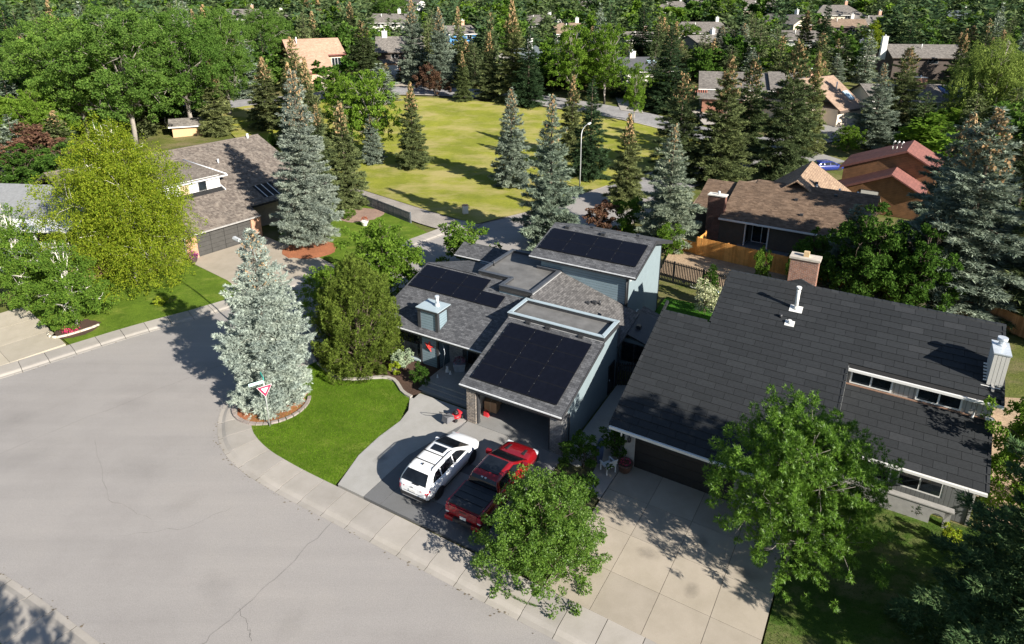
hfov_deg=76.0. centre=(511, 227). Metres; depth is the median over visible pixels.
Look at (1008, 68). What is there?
willow tree
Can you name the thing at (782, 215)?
brown roofed house
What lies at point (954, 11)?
house
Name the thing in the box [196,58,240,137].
spruce tree
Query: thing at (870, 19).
house
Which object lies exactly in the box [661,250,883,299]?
dry strip
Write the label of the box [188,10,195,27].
spruce tree
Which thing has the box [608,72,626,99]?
spruce tree
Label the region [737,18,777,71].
spruce tree
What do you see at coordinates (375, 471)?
driveway
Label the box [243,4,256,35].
spruce tree
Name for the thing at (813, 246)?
shade tree
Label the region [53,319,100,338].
flower bed
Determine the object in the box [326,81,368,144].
poplar tree
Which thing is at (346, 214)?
bush
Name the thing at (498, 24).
broadleaf tree
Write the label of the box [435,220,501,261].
shade tree
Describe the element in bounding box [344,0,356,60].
spruce tree
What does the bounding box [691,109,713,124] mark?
driveway
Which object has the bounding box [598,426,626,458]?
bush
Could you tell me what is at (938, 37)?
broadleaf tree
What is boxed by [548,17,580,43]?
house
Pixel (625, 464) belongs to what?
plant pot
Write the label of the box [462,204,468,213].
utility box
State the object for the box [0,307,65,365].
driveway
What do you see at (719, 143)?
spruce tree
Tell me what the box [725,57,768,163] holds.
spruce tree
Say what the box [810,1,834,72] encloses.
spruce tree
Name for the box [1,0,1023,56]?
wood
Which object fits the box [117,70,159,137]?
spruce tree
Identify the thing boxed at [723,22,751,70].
spruce tree
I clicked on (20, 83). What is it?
broadleaf tree
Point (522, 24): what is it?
broadleaf tree
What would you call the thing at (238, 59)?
poplar tree
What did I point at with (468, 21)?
broadleaf tree
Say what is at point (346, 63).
broadleaf tree
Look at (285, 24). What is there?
broadleaf tree
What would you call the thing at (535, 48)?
slate roofed house
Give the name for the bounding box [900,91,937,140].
spruce tree
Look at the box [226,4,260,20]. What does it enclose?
house
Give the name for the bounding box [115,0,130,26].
spruce tree
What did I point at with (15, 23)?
spruce tree
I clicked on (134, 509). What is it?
road
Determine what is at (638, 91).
spruce tree
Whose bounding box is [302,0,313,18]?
spruce tree
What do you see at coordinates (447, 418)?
lawn mower
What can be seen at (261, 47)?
spruce tree
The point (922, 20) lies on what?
broadleaf tree
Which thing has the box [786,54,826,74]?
broadleaf tree
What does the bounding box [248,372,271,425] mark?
yield sign
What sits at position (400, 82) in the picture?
driveway
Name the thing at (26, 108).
poplar tree
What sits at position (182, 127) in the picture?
garden shed
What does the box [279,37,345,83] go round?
tan roofed house
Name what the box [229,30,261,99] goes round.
spruce tree
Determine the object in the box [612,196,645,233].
bush
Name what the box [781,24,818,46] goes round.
house
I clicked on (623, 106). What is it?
driveway
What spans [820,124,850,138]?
driveway
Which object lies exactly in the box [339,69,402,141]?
poplar tree
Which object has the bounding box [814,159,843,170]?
blue car
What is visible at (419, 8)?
house
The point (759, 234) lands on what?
window
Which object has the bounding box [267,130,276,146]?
cedar bush
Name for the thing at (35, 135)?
shade tree
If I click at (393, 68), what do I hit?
garage door
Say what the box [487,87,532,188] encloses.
spruce tree
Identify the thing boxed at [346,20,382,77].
spruce tree
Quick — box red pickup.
[444,440,538,532]
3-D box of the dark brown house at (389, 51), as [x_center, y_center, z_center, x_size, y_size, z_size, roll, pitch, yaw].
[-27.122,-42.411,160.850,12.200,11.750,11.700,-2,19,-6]
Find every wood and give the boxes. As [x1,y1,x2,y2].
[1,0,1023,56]
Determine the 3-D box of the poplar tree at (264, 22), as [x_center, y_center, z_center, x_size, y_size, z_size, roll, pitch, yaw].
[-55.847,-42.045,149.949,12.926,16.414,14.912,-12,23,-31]
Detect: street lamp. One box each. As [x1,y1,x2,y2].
[232,236,265,321]
[579,122,590,184]
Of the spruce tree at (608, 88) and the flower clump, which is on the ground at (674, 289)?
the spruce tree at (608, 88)
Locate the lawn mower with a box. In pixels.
[439,409,463,423]
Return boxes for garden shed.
[168,117,206,137]
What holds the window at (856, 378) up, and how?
in the black roofed house at (914, 386)
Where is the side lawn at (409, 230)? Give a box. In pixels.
[279,205,427,262]
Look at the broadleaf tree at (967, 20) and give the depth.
203.36 m
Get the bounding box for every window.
[198,180,206,190]
[331,57,340,65]
[391,53,398,57]
[393,330,420,360]
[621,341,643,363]
[744,224,748,243]
[751,225,767,243]
[849,372,892,392]
[855,458,891,481]
[896,472,944,497]
[915,388,962,410]
[928,59,938,63]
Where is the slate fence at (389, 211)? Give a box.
[337,190,410,222]
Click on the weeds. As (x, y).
(491, 580)
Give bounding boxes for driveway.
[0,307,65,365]
[194,236,331,290]
[338,393,562,556]
[389,75,429,85]
[544,467,784,643]
[612,87,642,112]
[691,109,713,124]
[773,146,843,165]
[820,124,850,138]
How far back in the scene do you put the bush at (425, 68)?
140.69 m
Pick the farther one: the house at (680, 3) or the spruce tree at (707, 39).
the house at (680, 3)
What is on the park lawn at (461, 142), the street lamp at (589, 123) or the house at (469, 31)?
the street lamp at (589, 123)
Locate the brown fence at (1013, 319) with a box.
[932,301,1023,337]
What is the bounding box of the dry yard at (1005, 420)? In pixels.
[979,397,1023,524]
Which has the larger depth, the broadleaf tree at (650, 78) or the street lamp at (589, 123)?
the broadleaf tree at (650, 78)
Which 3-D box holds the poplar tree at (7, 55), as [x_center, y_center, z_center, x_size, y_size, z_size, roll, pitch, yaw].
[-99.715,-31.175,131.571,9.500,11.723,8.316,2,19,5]
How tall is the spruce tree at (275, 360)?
12.099 m
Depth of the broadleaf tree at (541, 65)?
141.76 m
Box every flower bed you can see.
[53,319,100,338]
[340,208,383,222]
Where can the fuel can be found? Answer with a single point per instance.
(486, 413)
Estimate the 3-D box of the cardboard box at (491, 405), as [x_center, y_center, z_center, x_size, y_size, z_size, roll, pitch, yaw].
[-1.211,10.859,40.075,0.800,0.723,0.604,8,21,21]
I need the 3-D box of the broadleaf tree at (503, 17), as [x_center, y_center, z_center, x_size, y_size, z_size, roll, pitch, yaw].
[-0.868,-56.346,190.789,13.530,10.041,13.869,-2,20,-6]
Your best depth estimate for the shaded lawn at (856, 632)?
27.91 m
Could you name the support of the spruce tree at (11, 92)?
on the ground at (674, 289)
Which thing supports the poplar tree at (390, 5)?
on the ground at (674, 289)
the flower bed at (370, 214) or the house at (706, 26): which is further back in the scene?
the house at (706, 26)
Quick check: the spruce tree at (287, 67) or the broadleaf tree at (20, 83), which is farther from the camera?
the broadleaf tree at (20, 83)
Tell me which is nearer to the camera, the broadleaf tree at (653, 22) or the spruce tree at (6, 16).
the spruce tree at (6, 16)
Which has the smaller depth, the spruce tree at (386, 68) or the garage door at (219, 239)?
the garage door at (219, 239)
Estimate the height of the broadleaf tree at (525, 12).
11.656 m
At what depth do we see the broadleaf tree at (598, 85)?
134.37 m
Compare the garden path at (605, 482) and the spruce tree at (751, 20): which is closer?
the garden path at (605, 482)
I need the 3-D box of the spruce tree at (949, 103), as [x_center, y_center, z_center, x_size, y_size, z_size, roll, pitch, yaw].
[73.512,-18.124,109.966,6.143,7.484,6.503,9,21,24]
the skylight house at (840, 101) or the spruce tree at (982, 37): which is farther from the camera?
the spruce tree at (982, 37)
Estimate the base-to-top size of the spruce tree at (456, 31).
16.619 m
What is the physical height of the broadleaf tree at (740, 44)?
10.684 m
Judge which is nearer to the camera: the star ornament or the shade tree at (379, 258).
the star ornament
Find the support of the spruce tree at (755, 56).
on the ground at (674, 289)
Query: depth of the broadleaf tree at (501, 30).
173.21 m
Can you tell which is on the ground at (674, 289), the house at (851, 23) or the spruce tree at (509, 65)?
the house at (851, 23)
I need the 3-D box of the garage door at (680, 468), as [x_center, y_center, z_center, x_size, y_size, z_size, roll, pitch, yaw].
[8.807,12.376,33.798,5.180,2.200,0.100,11,22,29]
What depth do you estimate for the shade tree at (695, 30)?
198.13 m
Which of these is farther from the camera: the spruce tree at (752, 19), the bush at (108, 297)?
the spruce tree at (752, 19)
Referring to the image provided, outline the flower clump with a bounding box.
[62,326,79,333]
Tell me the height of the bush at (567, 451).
2.287 m
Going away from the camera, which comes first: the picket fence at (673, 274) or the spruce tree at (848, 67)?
the picket fence at (673, 274)
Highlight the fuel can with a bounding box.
[483,409,489,416]
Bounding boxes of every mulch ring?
[237,393,307,422]
[282,240,335,258]
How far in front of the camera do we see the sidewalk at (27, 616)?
26.61 m
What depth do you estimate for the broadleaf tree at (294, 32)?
163.16 m
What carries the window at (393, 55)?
in the dark brown house at (389, 51)
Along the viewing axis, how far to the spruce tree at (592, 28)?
165.37 m
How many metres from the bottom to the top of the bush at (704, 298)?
3.201 m
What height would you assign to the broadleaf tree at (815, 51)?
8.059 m
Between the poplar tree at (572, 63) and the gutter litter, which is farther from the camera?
the poplar tree at (572, 63)
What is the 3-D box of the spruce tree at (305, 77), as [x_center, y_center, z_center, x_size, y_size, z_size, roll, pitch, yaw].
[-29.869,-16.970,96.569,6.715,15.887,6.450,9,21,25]
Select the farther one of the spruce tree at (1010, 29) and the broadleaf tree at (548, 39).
the broadleaf tree at (548, 39)
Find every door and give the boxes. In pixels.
[196,220,251,256]
[383,65,398,74]
[468,351,479,363]
[607,360,614,394]
[634,438,733,501]
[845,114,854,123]
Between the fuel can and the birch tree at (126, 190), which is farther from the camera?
the birch tree at (126, 190)
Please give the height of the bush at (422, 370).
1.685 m
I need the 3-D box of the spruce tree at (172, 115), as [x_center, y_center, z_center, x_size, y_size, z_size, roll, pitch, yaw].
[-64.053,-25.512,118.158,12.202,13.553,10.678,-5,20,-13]
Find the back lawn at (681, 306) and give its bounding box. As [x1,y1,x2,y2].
[655,297,712,321]
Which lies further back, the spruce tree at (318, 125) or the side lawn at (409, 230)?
the spruce tree at (318, 125)
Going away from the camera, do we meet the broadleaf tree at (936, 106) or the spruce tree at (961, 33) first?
the broadleaf tree at (936, 106)
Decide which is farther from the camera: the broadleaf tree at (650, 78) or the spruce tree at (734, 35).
the spruce tree at (734, 35)
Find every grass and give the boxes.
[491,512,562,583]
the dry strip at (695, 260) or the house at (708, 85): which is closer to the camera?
the dry strip at (695, 260)
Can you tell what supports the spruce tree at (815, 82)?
on the ground at (674, 289)
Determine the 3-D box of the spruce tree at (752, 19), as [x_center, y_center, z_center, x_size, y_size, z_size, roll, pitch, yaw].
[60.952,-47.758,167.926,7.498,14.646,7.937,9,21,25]
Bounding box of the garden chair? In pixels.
[599,456,617,475]
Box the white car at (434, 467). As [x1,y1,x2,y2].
[399,432,478,502]
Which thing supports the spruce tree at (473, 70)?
on the ground at (674, 289)
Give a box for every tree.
[0,0,17,42]
[0,12,121,139]
[0,18,72,108]
[0,42,20,78]
[0,73,28,96]
[0,77,22,114]
[0,86,80,152]
[0,96,49,137]
[0,113,41,175]
[0,121,84,164]
[0,143,60,183]
[0,202,67,311]
[7,79,57,110]
[9,8,24,41]
[14,111,207,305]
[15,239,119,330]
[24,142,97,183]
[26,1,42,30]
[32,6,63,19]
[36,110,84,160]
[39,3,190,147]
[41,84,94,139]
[42,0,58,26]
[73,1,86,19]
[74,3,94,22]
[78,71,114,129]
[106,108,150,130]
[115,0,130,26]
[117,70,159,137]
[125,5,230,117]
[143,91,183,126]
[145,58,194,123]
[161,2,177,57]
[169,57,222,117]
[177,1,194,33]
[183,4,258,113]
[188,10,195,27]
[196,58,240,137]
[198,4,211,26]
[211,227,317,420]
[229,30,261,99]
[231,46,276,78]
[239,6,296,64]
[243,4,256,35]
[245,56,283,131]
[250,59,282,88]
[254,31,280,86]
[263,22,293,36]
[269,54,300,79]
[269,69,344,247]
[274,29,301,41]
[275,61,302,148]
[276,37,301,91]
[278,55,322,125]
[291,262,369,323]
[294,57,334,151]
[296,11,310,38]
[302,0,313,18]
[306,11,322,37]
[308,103,333,174]
[309,55,367,101]
[314,0,323,14]
[314,69,353,115]
[318,5,339,23]
[320,23,352,54]
[323,17,341,35]
[325,25,351,56]
[325,100,369,210]
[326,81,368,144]
[331,217,425,302]
[337,20,364,59]
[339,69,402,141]
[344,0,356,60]
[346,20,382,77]
[358,30,377,57]
[362,113,387,165]
[368,63,403,104]
[370,25,391,39]
[371,0,408,13]
[383,63,395,81]
[394,81,433,170]
[395,61,404,81]
[397,0,428,84]
[417,19,438,81]
[420,8,441,64]
[423,7,457,88]
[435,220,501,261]
[438,17,457,81]
[449,7,466,63]
[452,41,478,80]
[453,51,474,101]
[455,39,473,77]
[460,18,471,24]
[465,43,482,86]
[468,32,502,78]
[468,463,612,619]
[473,31,504,99]
[479,11,502,84]
[479,22,501,39]
[485,26,517,50]
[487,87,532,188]
[488,0,530,103]
[494,16,529,27]
[496,18,525,31]
[510,94,584,250]
[511,28,546,109]
[515,8,530,30]
[515,64,546,80]
[517,20,527,44]
[529,42,567,80]
[540,36,555,49]
[540,48,590,89]
[541,74,561,90]
[543,24,599,95]
[546,38,560,78]
[554,37,584,87]
[555,74,584,162]
[568,79,611,181]
[571,16,597,35]
[576,14,615,45]
[576,51,619,96]
[578,23,632,103]
[581,26,595,46]
[590,3,606,59]
[600,113,649,210]
[601,74,625,94]
[604,3,621,56]
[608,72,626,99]
[621,62,651,122]
[622,41,638,56]
[625,73,649,101]
[626,13,642,30]
[630,5,653,56]
[634,123,707,254]
[640,26,691,114]
[641,40,666,97]
[644,15,665,56]
[644,71,708,183]
[646,73,671,93]
[647,14,668,37]
[653,17,667,44]
[655,25,675,90]
[663,13,684,38]
[667,21,685,67]
[677,40,691,70]
[679,22,706,37]
[685,52,702,78]
[686,31,711,66]
[686,47,723,78]
[686,54,757,187]
[687,45,706,58]
[691,41,724,82]
[701,384,922,613]
[712,25,730,67]
[713,33,763,67]
[717,45,747,71]
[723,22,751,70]
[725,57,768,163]
[726,29,738,52]
[736,17,766,50]
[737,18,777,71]
[739,11,761,33]
[739,48,765,71]
[745,13,758,44]
[745,38,829,180]
[752,11,778,27]
[757,14,775,34]
[757,47,812,72]
[760,36,786,63]
[762,35,788,72]
[767,27,787,48]
[778,45,825,65]
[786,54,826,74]
[789,226,837,285]
[793,9,814,55]
[795,50,827,155]
[805,32,835,75]
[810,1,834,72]
[811,22,831,35]
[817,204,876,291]
[819,201,934,304]
[820,61,832,76]
[825,35,839,44]
[828,34,869,75]
[828,36,857,81]
[828,53,847,82]
[830,39,844,72]
[831,125,866,151]
[832,26,852,42]
[844,63,901,149]
[847,30,880,83]
[858,19,883,53]
[858,59,876,79]
[859,222,967,311]
[866,205,988,313]
[871,45,927,135]
[882,430,1023,643]
[890,21,926,41]
[892,111,994,257]
[892,111,998,157]
[893,105,1023,326]
[898,12,918,43]
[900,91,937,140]
[902,121,956,150]
[904,103,954,129]
[915,19,944,43]
[917,14,935,35]
[925,37,943,43]
[931,106,974,131]
[935,33,971,83]
[938,33,1023,120]
[938,97,964,115]
[940,17,971,31]
[945,33,1023,109]
[947,92,993,145]
[954,32,963,44]
[959,25,981,50]
[963,12,997,24]
[968,16,996,54]
[975,395,1023,518]
[981,2,1005,48]
[982,99,1023,155]
[982,226,1023,334]
[985,133,1023,249]
[986,25,1011,48]
[989,87,1023,152]
[998,30,1008,42]
[1005,15,1019,39]
[1006,29,1022,44]
[1017,33,1023,52]
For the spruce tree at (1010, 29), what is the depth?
159.68 m
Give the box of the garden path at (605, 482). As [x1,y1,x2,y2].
[586,445,623,500]
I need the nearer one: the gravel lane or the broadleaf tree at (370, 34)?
the gravel lane
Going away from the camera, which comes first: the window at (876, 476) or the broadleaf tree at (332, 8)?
the window at (876, 476)
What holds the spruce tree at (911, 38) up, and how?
on the ground at (674, 289)
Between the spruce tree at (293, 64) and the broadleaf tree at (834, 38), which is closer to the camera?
the spruce tree at (293, 64)
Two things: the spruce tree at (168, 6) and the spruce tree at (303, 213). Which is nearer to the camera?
the spruce tree at (303, 213)
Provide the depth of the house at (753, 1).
278.77 m
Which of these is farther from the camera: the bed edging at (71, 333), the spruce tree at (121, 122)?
the spruce tree at (121, 122)
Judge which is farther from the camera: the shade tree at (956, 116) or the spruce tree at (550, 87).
the spruce tree at (550, 87)
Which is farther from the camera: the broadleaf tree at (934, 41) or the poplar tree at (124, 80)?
the broadleaf tree at (934, 41)
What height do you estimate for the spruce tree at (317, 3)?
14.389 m
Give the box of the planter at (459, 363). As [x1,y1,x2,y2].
[453,355,465,371]
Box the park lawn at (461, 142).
[222,96,695,222]
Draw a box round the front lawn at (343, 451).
[252,361,408,484]
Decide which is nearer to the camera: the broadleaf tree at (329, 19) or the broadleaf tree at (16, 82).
the broadleaf tree at (16, 82)
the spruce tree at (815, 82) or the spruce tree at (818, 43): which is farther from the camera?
the spruce tree at (818, 43)
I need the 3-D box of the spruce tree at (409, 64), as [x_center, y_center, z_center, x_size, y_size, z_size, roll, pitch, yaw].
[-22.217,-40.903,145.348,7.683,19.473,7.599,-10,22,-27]
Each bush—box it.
[97,293,118,306]
[152,296,175,305]
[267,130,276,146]
[310,251,403,385]
[324,124,331,140]
[339,209,356,219]
[388,361,400,374]
[390,348,414,369]
[409,361,430,385]
[411,62,433,88]
[424,69,451,95]
[546,470,599,502]
[557,429,613,469]
[582,199,622,230]
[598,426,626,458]
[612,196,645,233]
[656,221,685,255]
[693,277,721,314]
[698,263,719,304]
[753,245,773,276]
[785,259,790,278]
[940,521,963,542]
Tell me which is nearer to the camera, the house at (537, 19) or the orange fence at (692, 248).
the orange fence at (692, 248)
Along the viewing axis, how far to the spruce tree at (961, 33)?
163.19 m
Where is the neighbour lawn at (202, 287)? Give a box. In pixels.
[8,262,239,343]
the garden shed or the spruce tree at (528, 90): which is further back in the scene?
the spruce tree at (528, 90)
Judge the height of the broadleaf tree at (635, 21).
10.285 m
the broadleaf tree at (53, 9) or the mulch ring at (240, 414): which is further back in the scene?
the broadleaf tree at (53, 9)
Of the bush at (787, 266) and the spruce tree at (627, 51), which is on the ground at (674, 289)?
the spruce tree at (627, 51)
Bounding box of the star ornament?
[424,341,432,350]
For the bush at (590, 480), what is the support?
on the side strip at (571, 469)
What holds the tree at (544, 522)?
on the side strip at (571, 469)
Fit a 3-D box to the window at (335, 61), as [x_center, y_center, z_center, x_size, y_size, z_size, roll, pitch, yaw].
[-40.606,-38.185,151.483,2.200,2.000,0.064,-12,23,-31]
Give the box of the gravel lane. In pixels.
[323,182,480,233]
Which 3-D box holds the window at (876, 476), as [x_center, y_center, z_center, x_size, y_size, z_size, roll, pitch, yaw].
[18.246,12.044,33.161,1.700,1.450,0.073,11,22,29]
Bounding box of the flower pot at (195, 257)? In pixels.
[186,251,197,262]
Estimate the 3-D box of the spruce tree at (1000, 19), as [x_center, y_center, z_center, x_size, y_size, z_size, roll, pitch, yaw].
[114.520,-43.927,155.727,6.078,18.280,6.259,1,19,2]
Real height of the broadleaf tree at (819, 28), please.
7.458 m
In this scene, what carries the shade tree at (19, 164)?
on the ground at (674, 289)
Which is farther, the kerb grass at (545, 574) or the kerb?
the kerb
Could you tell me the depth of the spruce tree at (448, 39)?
149.58 m
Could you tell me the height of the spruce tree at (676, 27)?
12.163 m
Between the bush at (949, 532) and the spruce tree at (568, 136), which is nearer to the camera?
the bush at (949, 532)
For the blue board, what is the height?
1.658 m
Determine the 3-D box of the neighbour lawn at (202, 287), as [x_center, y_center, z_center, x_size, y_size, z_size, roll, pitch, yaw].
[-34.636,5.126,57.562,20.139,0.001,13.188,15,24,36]
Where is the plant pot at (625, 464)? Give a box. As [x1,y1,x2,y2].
[617,457,633,473]
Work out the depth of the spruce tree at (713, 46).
148.46 m
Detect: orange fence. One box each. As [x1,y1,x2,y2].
[677,239,695,253]
[695,231,706,253]
[696,237,862,287]
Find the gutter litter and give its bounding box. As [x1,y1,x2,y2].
[213,406,532,633]
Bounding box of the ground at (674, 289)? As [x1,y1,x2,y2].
[0,57,1023,643]
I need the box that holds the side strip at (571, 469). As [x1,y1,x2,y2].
[494,383,624,583]
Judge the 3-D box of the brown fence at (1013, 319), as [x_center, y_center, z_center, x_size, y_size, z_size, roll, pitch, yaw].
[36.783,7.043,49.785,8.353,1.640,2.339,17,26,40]
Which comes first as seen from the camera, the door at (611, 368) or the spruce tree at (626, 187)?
the door at (611, 368)
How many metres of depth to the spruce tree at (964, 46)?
130.38 m
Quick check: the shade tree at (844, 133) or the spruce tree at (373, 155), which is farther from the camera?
the shade tree at (844, 133)
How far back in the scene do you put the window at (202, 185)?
68.07 m
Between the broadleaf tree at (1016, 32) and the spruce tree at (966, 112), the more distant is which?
the broadleaf tree at (1016, 32)
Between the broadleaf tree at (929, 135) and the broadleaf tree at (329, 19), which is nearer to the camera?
the broadleaf tree at (929, 135)
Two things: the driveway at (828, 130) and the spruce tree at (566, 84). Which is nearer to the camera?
the driveway at (828, 130)
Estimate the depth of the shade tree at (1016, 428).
30.98 m
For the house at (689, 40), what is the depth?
182.19 m
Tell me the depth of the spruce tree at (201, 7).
151.41 m
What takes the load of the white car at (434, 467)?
on the driveway at (375, 471)
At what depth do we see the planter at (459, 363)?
43.55 m
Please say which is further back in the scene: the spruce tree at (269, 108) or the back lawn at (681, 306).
the spruce tree at (269, 108)
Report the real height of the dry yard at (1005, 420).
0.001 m
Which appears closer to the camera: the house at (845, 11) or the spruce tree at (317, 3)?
the spruce tree at (317, 3)
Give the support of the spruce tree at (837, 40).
on the ground at (674, 289)
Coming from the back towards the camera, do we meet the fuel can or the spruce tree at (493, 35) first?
the spruce tree at (493, 35)
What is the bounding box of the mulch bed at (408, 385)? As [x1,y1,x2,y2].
[310,349,441,397]
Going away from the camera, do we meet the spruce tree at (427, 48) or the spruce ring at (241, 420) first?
the spruce ring at (241, 420)
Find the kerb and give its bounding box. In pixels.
[246,94,667,174]
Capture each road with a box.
[0,187,657,643]
[183,87,757,198]
[739,122,871,148]
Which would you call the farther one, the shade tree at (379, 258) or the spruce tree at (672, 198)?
the spruce tree at (672, 198)
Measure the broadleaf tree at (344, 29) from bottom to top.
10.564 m
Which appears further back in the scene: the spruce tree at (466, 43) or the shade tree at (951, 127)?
the spruce tree at (466, 43)
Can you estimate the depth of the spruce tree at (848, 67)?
150.04 m
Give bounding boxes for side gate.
[615,362,636,385]
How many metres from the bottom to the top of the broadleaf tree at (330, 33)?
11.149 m
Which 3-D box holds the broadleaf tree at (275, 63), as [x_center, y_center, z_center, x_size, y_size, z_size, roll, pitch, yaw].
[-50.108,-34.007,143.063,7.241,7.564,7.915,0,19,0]
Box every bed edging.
[47,323,99,337]
[317,362,412,398]
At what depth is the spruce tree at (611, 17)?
162.53 m
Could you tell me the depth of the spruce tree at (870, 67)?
152.09 m
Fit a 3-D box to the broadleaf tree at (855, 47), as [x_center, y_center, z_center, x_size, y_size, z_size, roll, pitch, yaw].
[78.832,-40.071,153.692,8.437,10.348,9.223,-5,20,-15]
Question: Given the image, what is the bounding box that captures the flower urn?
[360,216,367,225]
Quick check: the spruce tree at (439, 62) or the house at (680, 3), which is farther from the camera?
the house at (680, 3)
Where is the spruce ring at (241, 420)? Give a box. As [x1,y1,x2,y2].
[231,396,310,425]
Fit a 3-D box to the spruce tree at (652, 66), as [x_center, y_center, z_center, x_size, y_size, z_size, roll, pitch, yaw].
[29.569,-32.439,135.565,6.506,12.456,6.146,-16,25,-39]
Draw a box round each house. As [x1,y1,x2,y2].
[0,183,125,281]
[32,133,313,278]
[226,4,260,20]
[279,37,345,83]
[368,9,407,31]
[375,29,424,74]
[376,222,672,455]
[406,0,426,10]
[438,20,476,45]
[494,38,542,73]
[528,12,562,30]
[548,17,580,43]
[609,250,1011,530]
[613,51,678,82]
[621,26,653,47]
[660,0,685,7]
[678,16,734,37]
[679,27,730,49]
[693,161,880,256]
[695,71,806,113]
[742,0,777,12]
[763,10,813,29]
[763,68,865,126]
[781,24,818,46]
[811,38,875,67]
[815,0,862,18]
[817,14,868,36]
[837,140,940,219]
[848,10,890,25]
[849,75,974,109]
[874,35,964,79]
[947,5,967,18]
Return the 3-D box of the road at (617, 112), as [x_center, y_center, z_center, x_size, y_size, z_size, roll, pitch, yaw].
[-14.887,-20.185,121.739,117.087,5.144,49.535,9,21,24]
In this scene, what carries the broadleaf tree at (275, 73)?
on the ground at (674, 289)
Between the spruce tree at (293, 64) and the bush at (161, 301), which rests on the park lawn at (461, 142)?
the spruce tree at (293, 64)
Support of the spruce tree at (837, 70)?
on the ground at (674, 289)
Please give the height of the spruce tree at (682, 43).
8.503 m
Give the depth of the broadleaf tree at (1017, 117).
97.27 m
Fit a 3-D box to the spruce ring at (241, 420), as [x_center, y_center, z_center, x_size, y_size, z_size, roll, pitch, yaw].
[-14.636,11.325,39.854,4.695,0.160,2.249,-6,20,-16]
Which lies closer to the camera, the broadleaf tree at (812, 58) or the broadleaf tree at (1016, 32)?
the broadleaf tree at (812, 58)
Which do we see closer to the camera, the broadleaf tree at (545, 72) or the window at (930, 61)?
the broadleaf tree at (545, 72)
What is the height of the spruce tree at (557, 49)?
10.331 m
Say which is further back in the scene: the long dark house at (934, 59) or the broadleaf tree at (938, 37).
the broadleaf tree at (938, 37)
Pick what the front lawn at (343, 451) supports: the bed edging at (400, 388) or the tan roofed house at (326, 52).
the bed edging at (400, 388)
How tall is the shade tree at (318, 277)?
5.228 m
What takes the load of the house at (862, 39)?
on the ground at (674, 289)
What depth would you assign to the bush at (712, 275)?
53.59 m
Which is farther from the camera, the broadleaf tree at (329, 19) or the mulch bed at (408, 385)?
the broadleaf tree at (329, 19)
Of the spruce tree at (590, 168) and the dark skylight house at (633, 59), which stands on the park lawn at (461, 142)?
the spruce tree at (590, 168)
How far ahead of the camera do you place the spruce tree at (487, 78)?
132.70 m
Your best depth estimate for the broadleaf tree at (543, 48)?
142.87 m
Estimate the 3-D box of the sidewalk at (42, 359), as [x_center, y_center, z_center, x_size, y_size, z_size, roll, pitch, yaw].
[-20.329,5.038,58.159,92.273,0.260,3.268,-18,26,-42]
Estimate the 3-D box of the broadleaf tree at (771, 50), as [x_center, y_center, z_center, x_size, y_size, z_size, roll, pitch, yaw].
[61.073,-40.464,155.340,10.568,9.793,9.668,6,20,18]
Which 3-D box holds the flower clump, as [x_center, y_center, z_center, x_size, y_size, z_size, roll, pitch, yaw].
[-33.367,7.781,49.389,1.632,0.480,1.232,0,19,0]
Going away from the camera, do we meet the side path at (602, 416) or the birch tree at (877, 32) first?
the side path at (602, 416)
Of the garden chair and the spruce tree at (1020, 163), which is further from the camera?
the spruce tree at (1020, 163)
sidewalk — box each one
[0,185,606,378]
[0,573,99,643]
[217,208,656,643]
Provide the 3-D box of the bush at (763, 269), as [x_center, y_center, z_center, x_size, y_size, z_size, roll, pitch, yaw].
[22.085,3.378,57.575,1.631,3.722,2.369,13,23,32]
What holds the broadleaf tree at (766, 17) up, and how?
on the ground at (674, 289)
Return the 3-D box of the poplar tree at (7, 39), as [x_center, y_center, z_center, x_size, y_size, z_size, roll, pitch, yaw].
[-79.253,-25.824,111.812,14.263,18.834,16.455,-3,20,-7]
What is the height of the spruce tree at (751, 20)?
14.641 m
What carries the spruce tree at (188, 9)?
on the ground at (674, 289)
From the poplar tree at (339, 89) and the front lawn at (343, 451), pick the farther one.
the poplar tree at (339, 89)
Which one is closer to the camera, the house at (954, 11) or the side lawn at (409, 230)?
the side lawn at (409, 230)
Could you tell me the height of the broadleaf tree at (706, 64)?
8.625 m
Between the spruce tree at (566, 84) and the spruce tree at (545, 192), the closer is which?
the spruce tree at (545, 192)
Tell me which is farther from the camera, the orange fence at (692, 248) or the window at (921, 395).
the orange fence at (692, 248)
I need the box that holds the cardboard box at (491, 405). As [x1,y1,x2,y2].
[484,397,499,413]
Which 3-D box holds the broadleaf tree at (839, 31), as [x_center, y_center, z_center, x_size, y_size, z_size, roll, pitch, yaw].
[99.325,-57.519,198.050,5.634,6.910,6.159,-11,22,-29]
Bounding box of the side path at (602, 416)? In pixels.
[569,384,626,466]
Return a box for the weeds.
[490,577,537,606]
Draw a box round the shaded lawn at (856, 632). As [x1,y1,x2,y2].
[763,486,1011,643]
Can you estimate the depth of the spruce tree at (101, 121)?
114.44 m
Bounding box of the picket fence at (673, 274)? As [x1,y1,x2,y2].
[659,259,726,294]
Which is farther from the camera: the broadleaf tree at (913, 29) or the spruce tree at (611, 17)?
the broadleaf tree at (913, 29)
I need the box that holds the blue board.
[596,438,603,463]

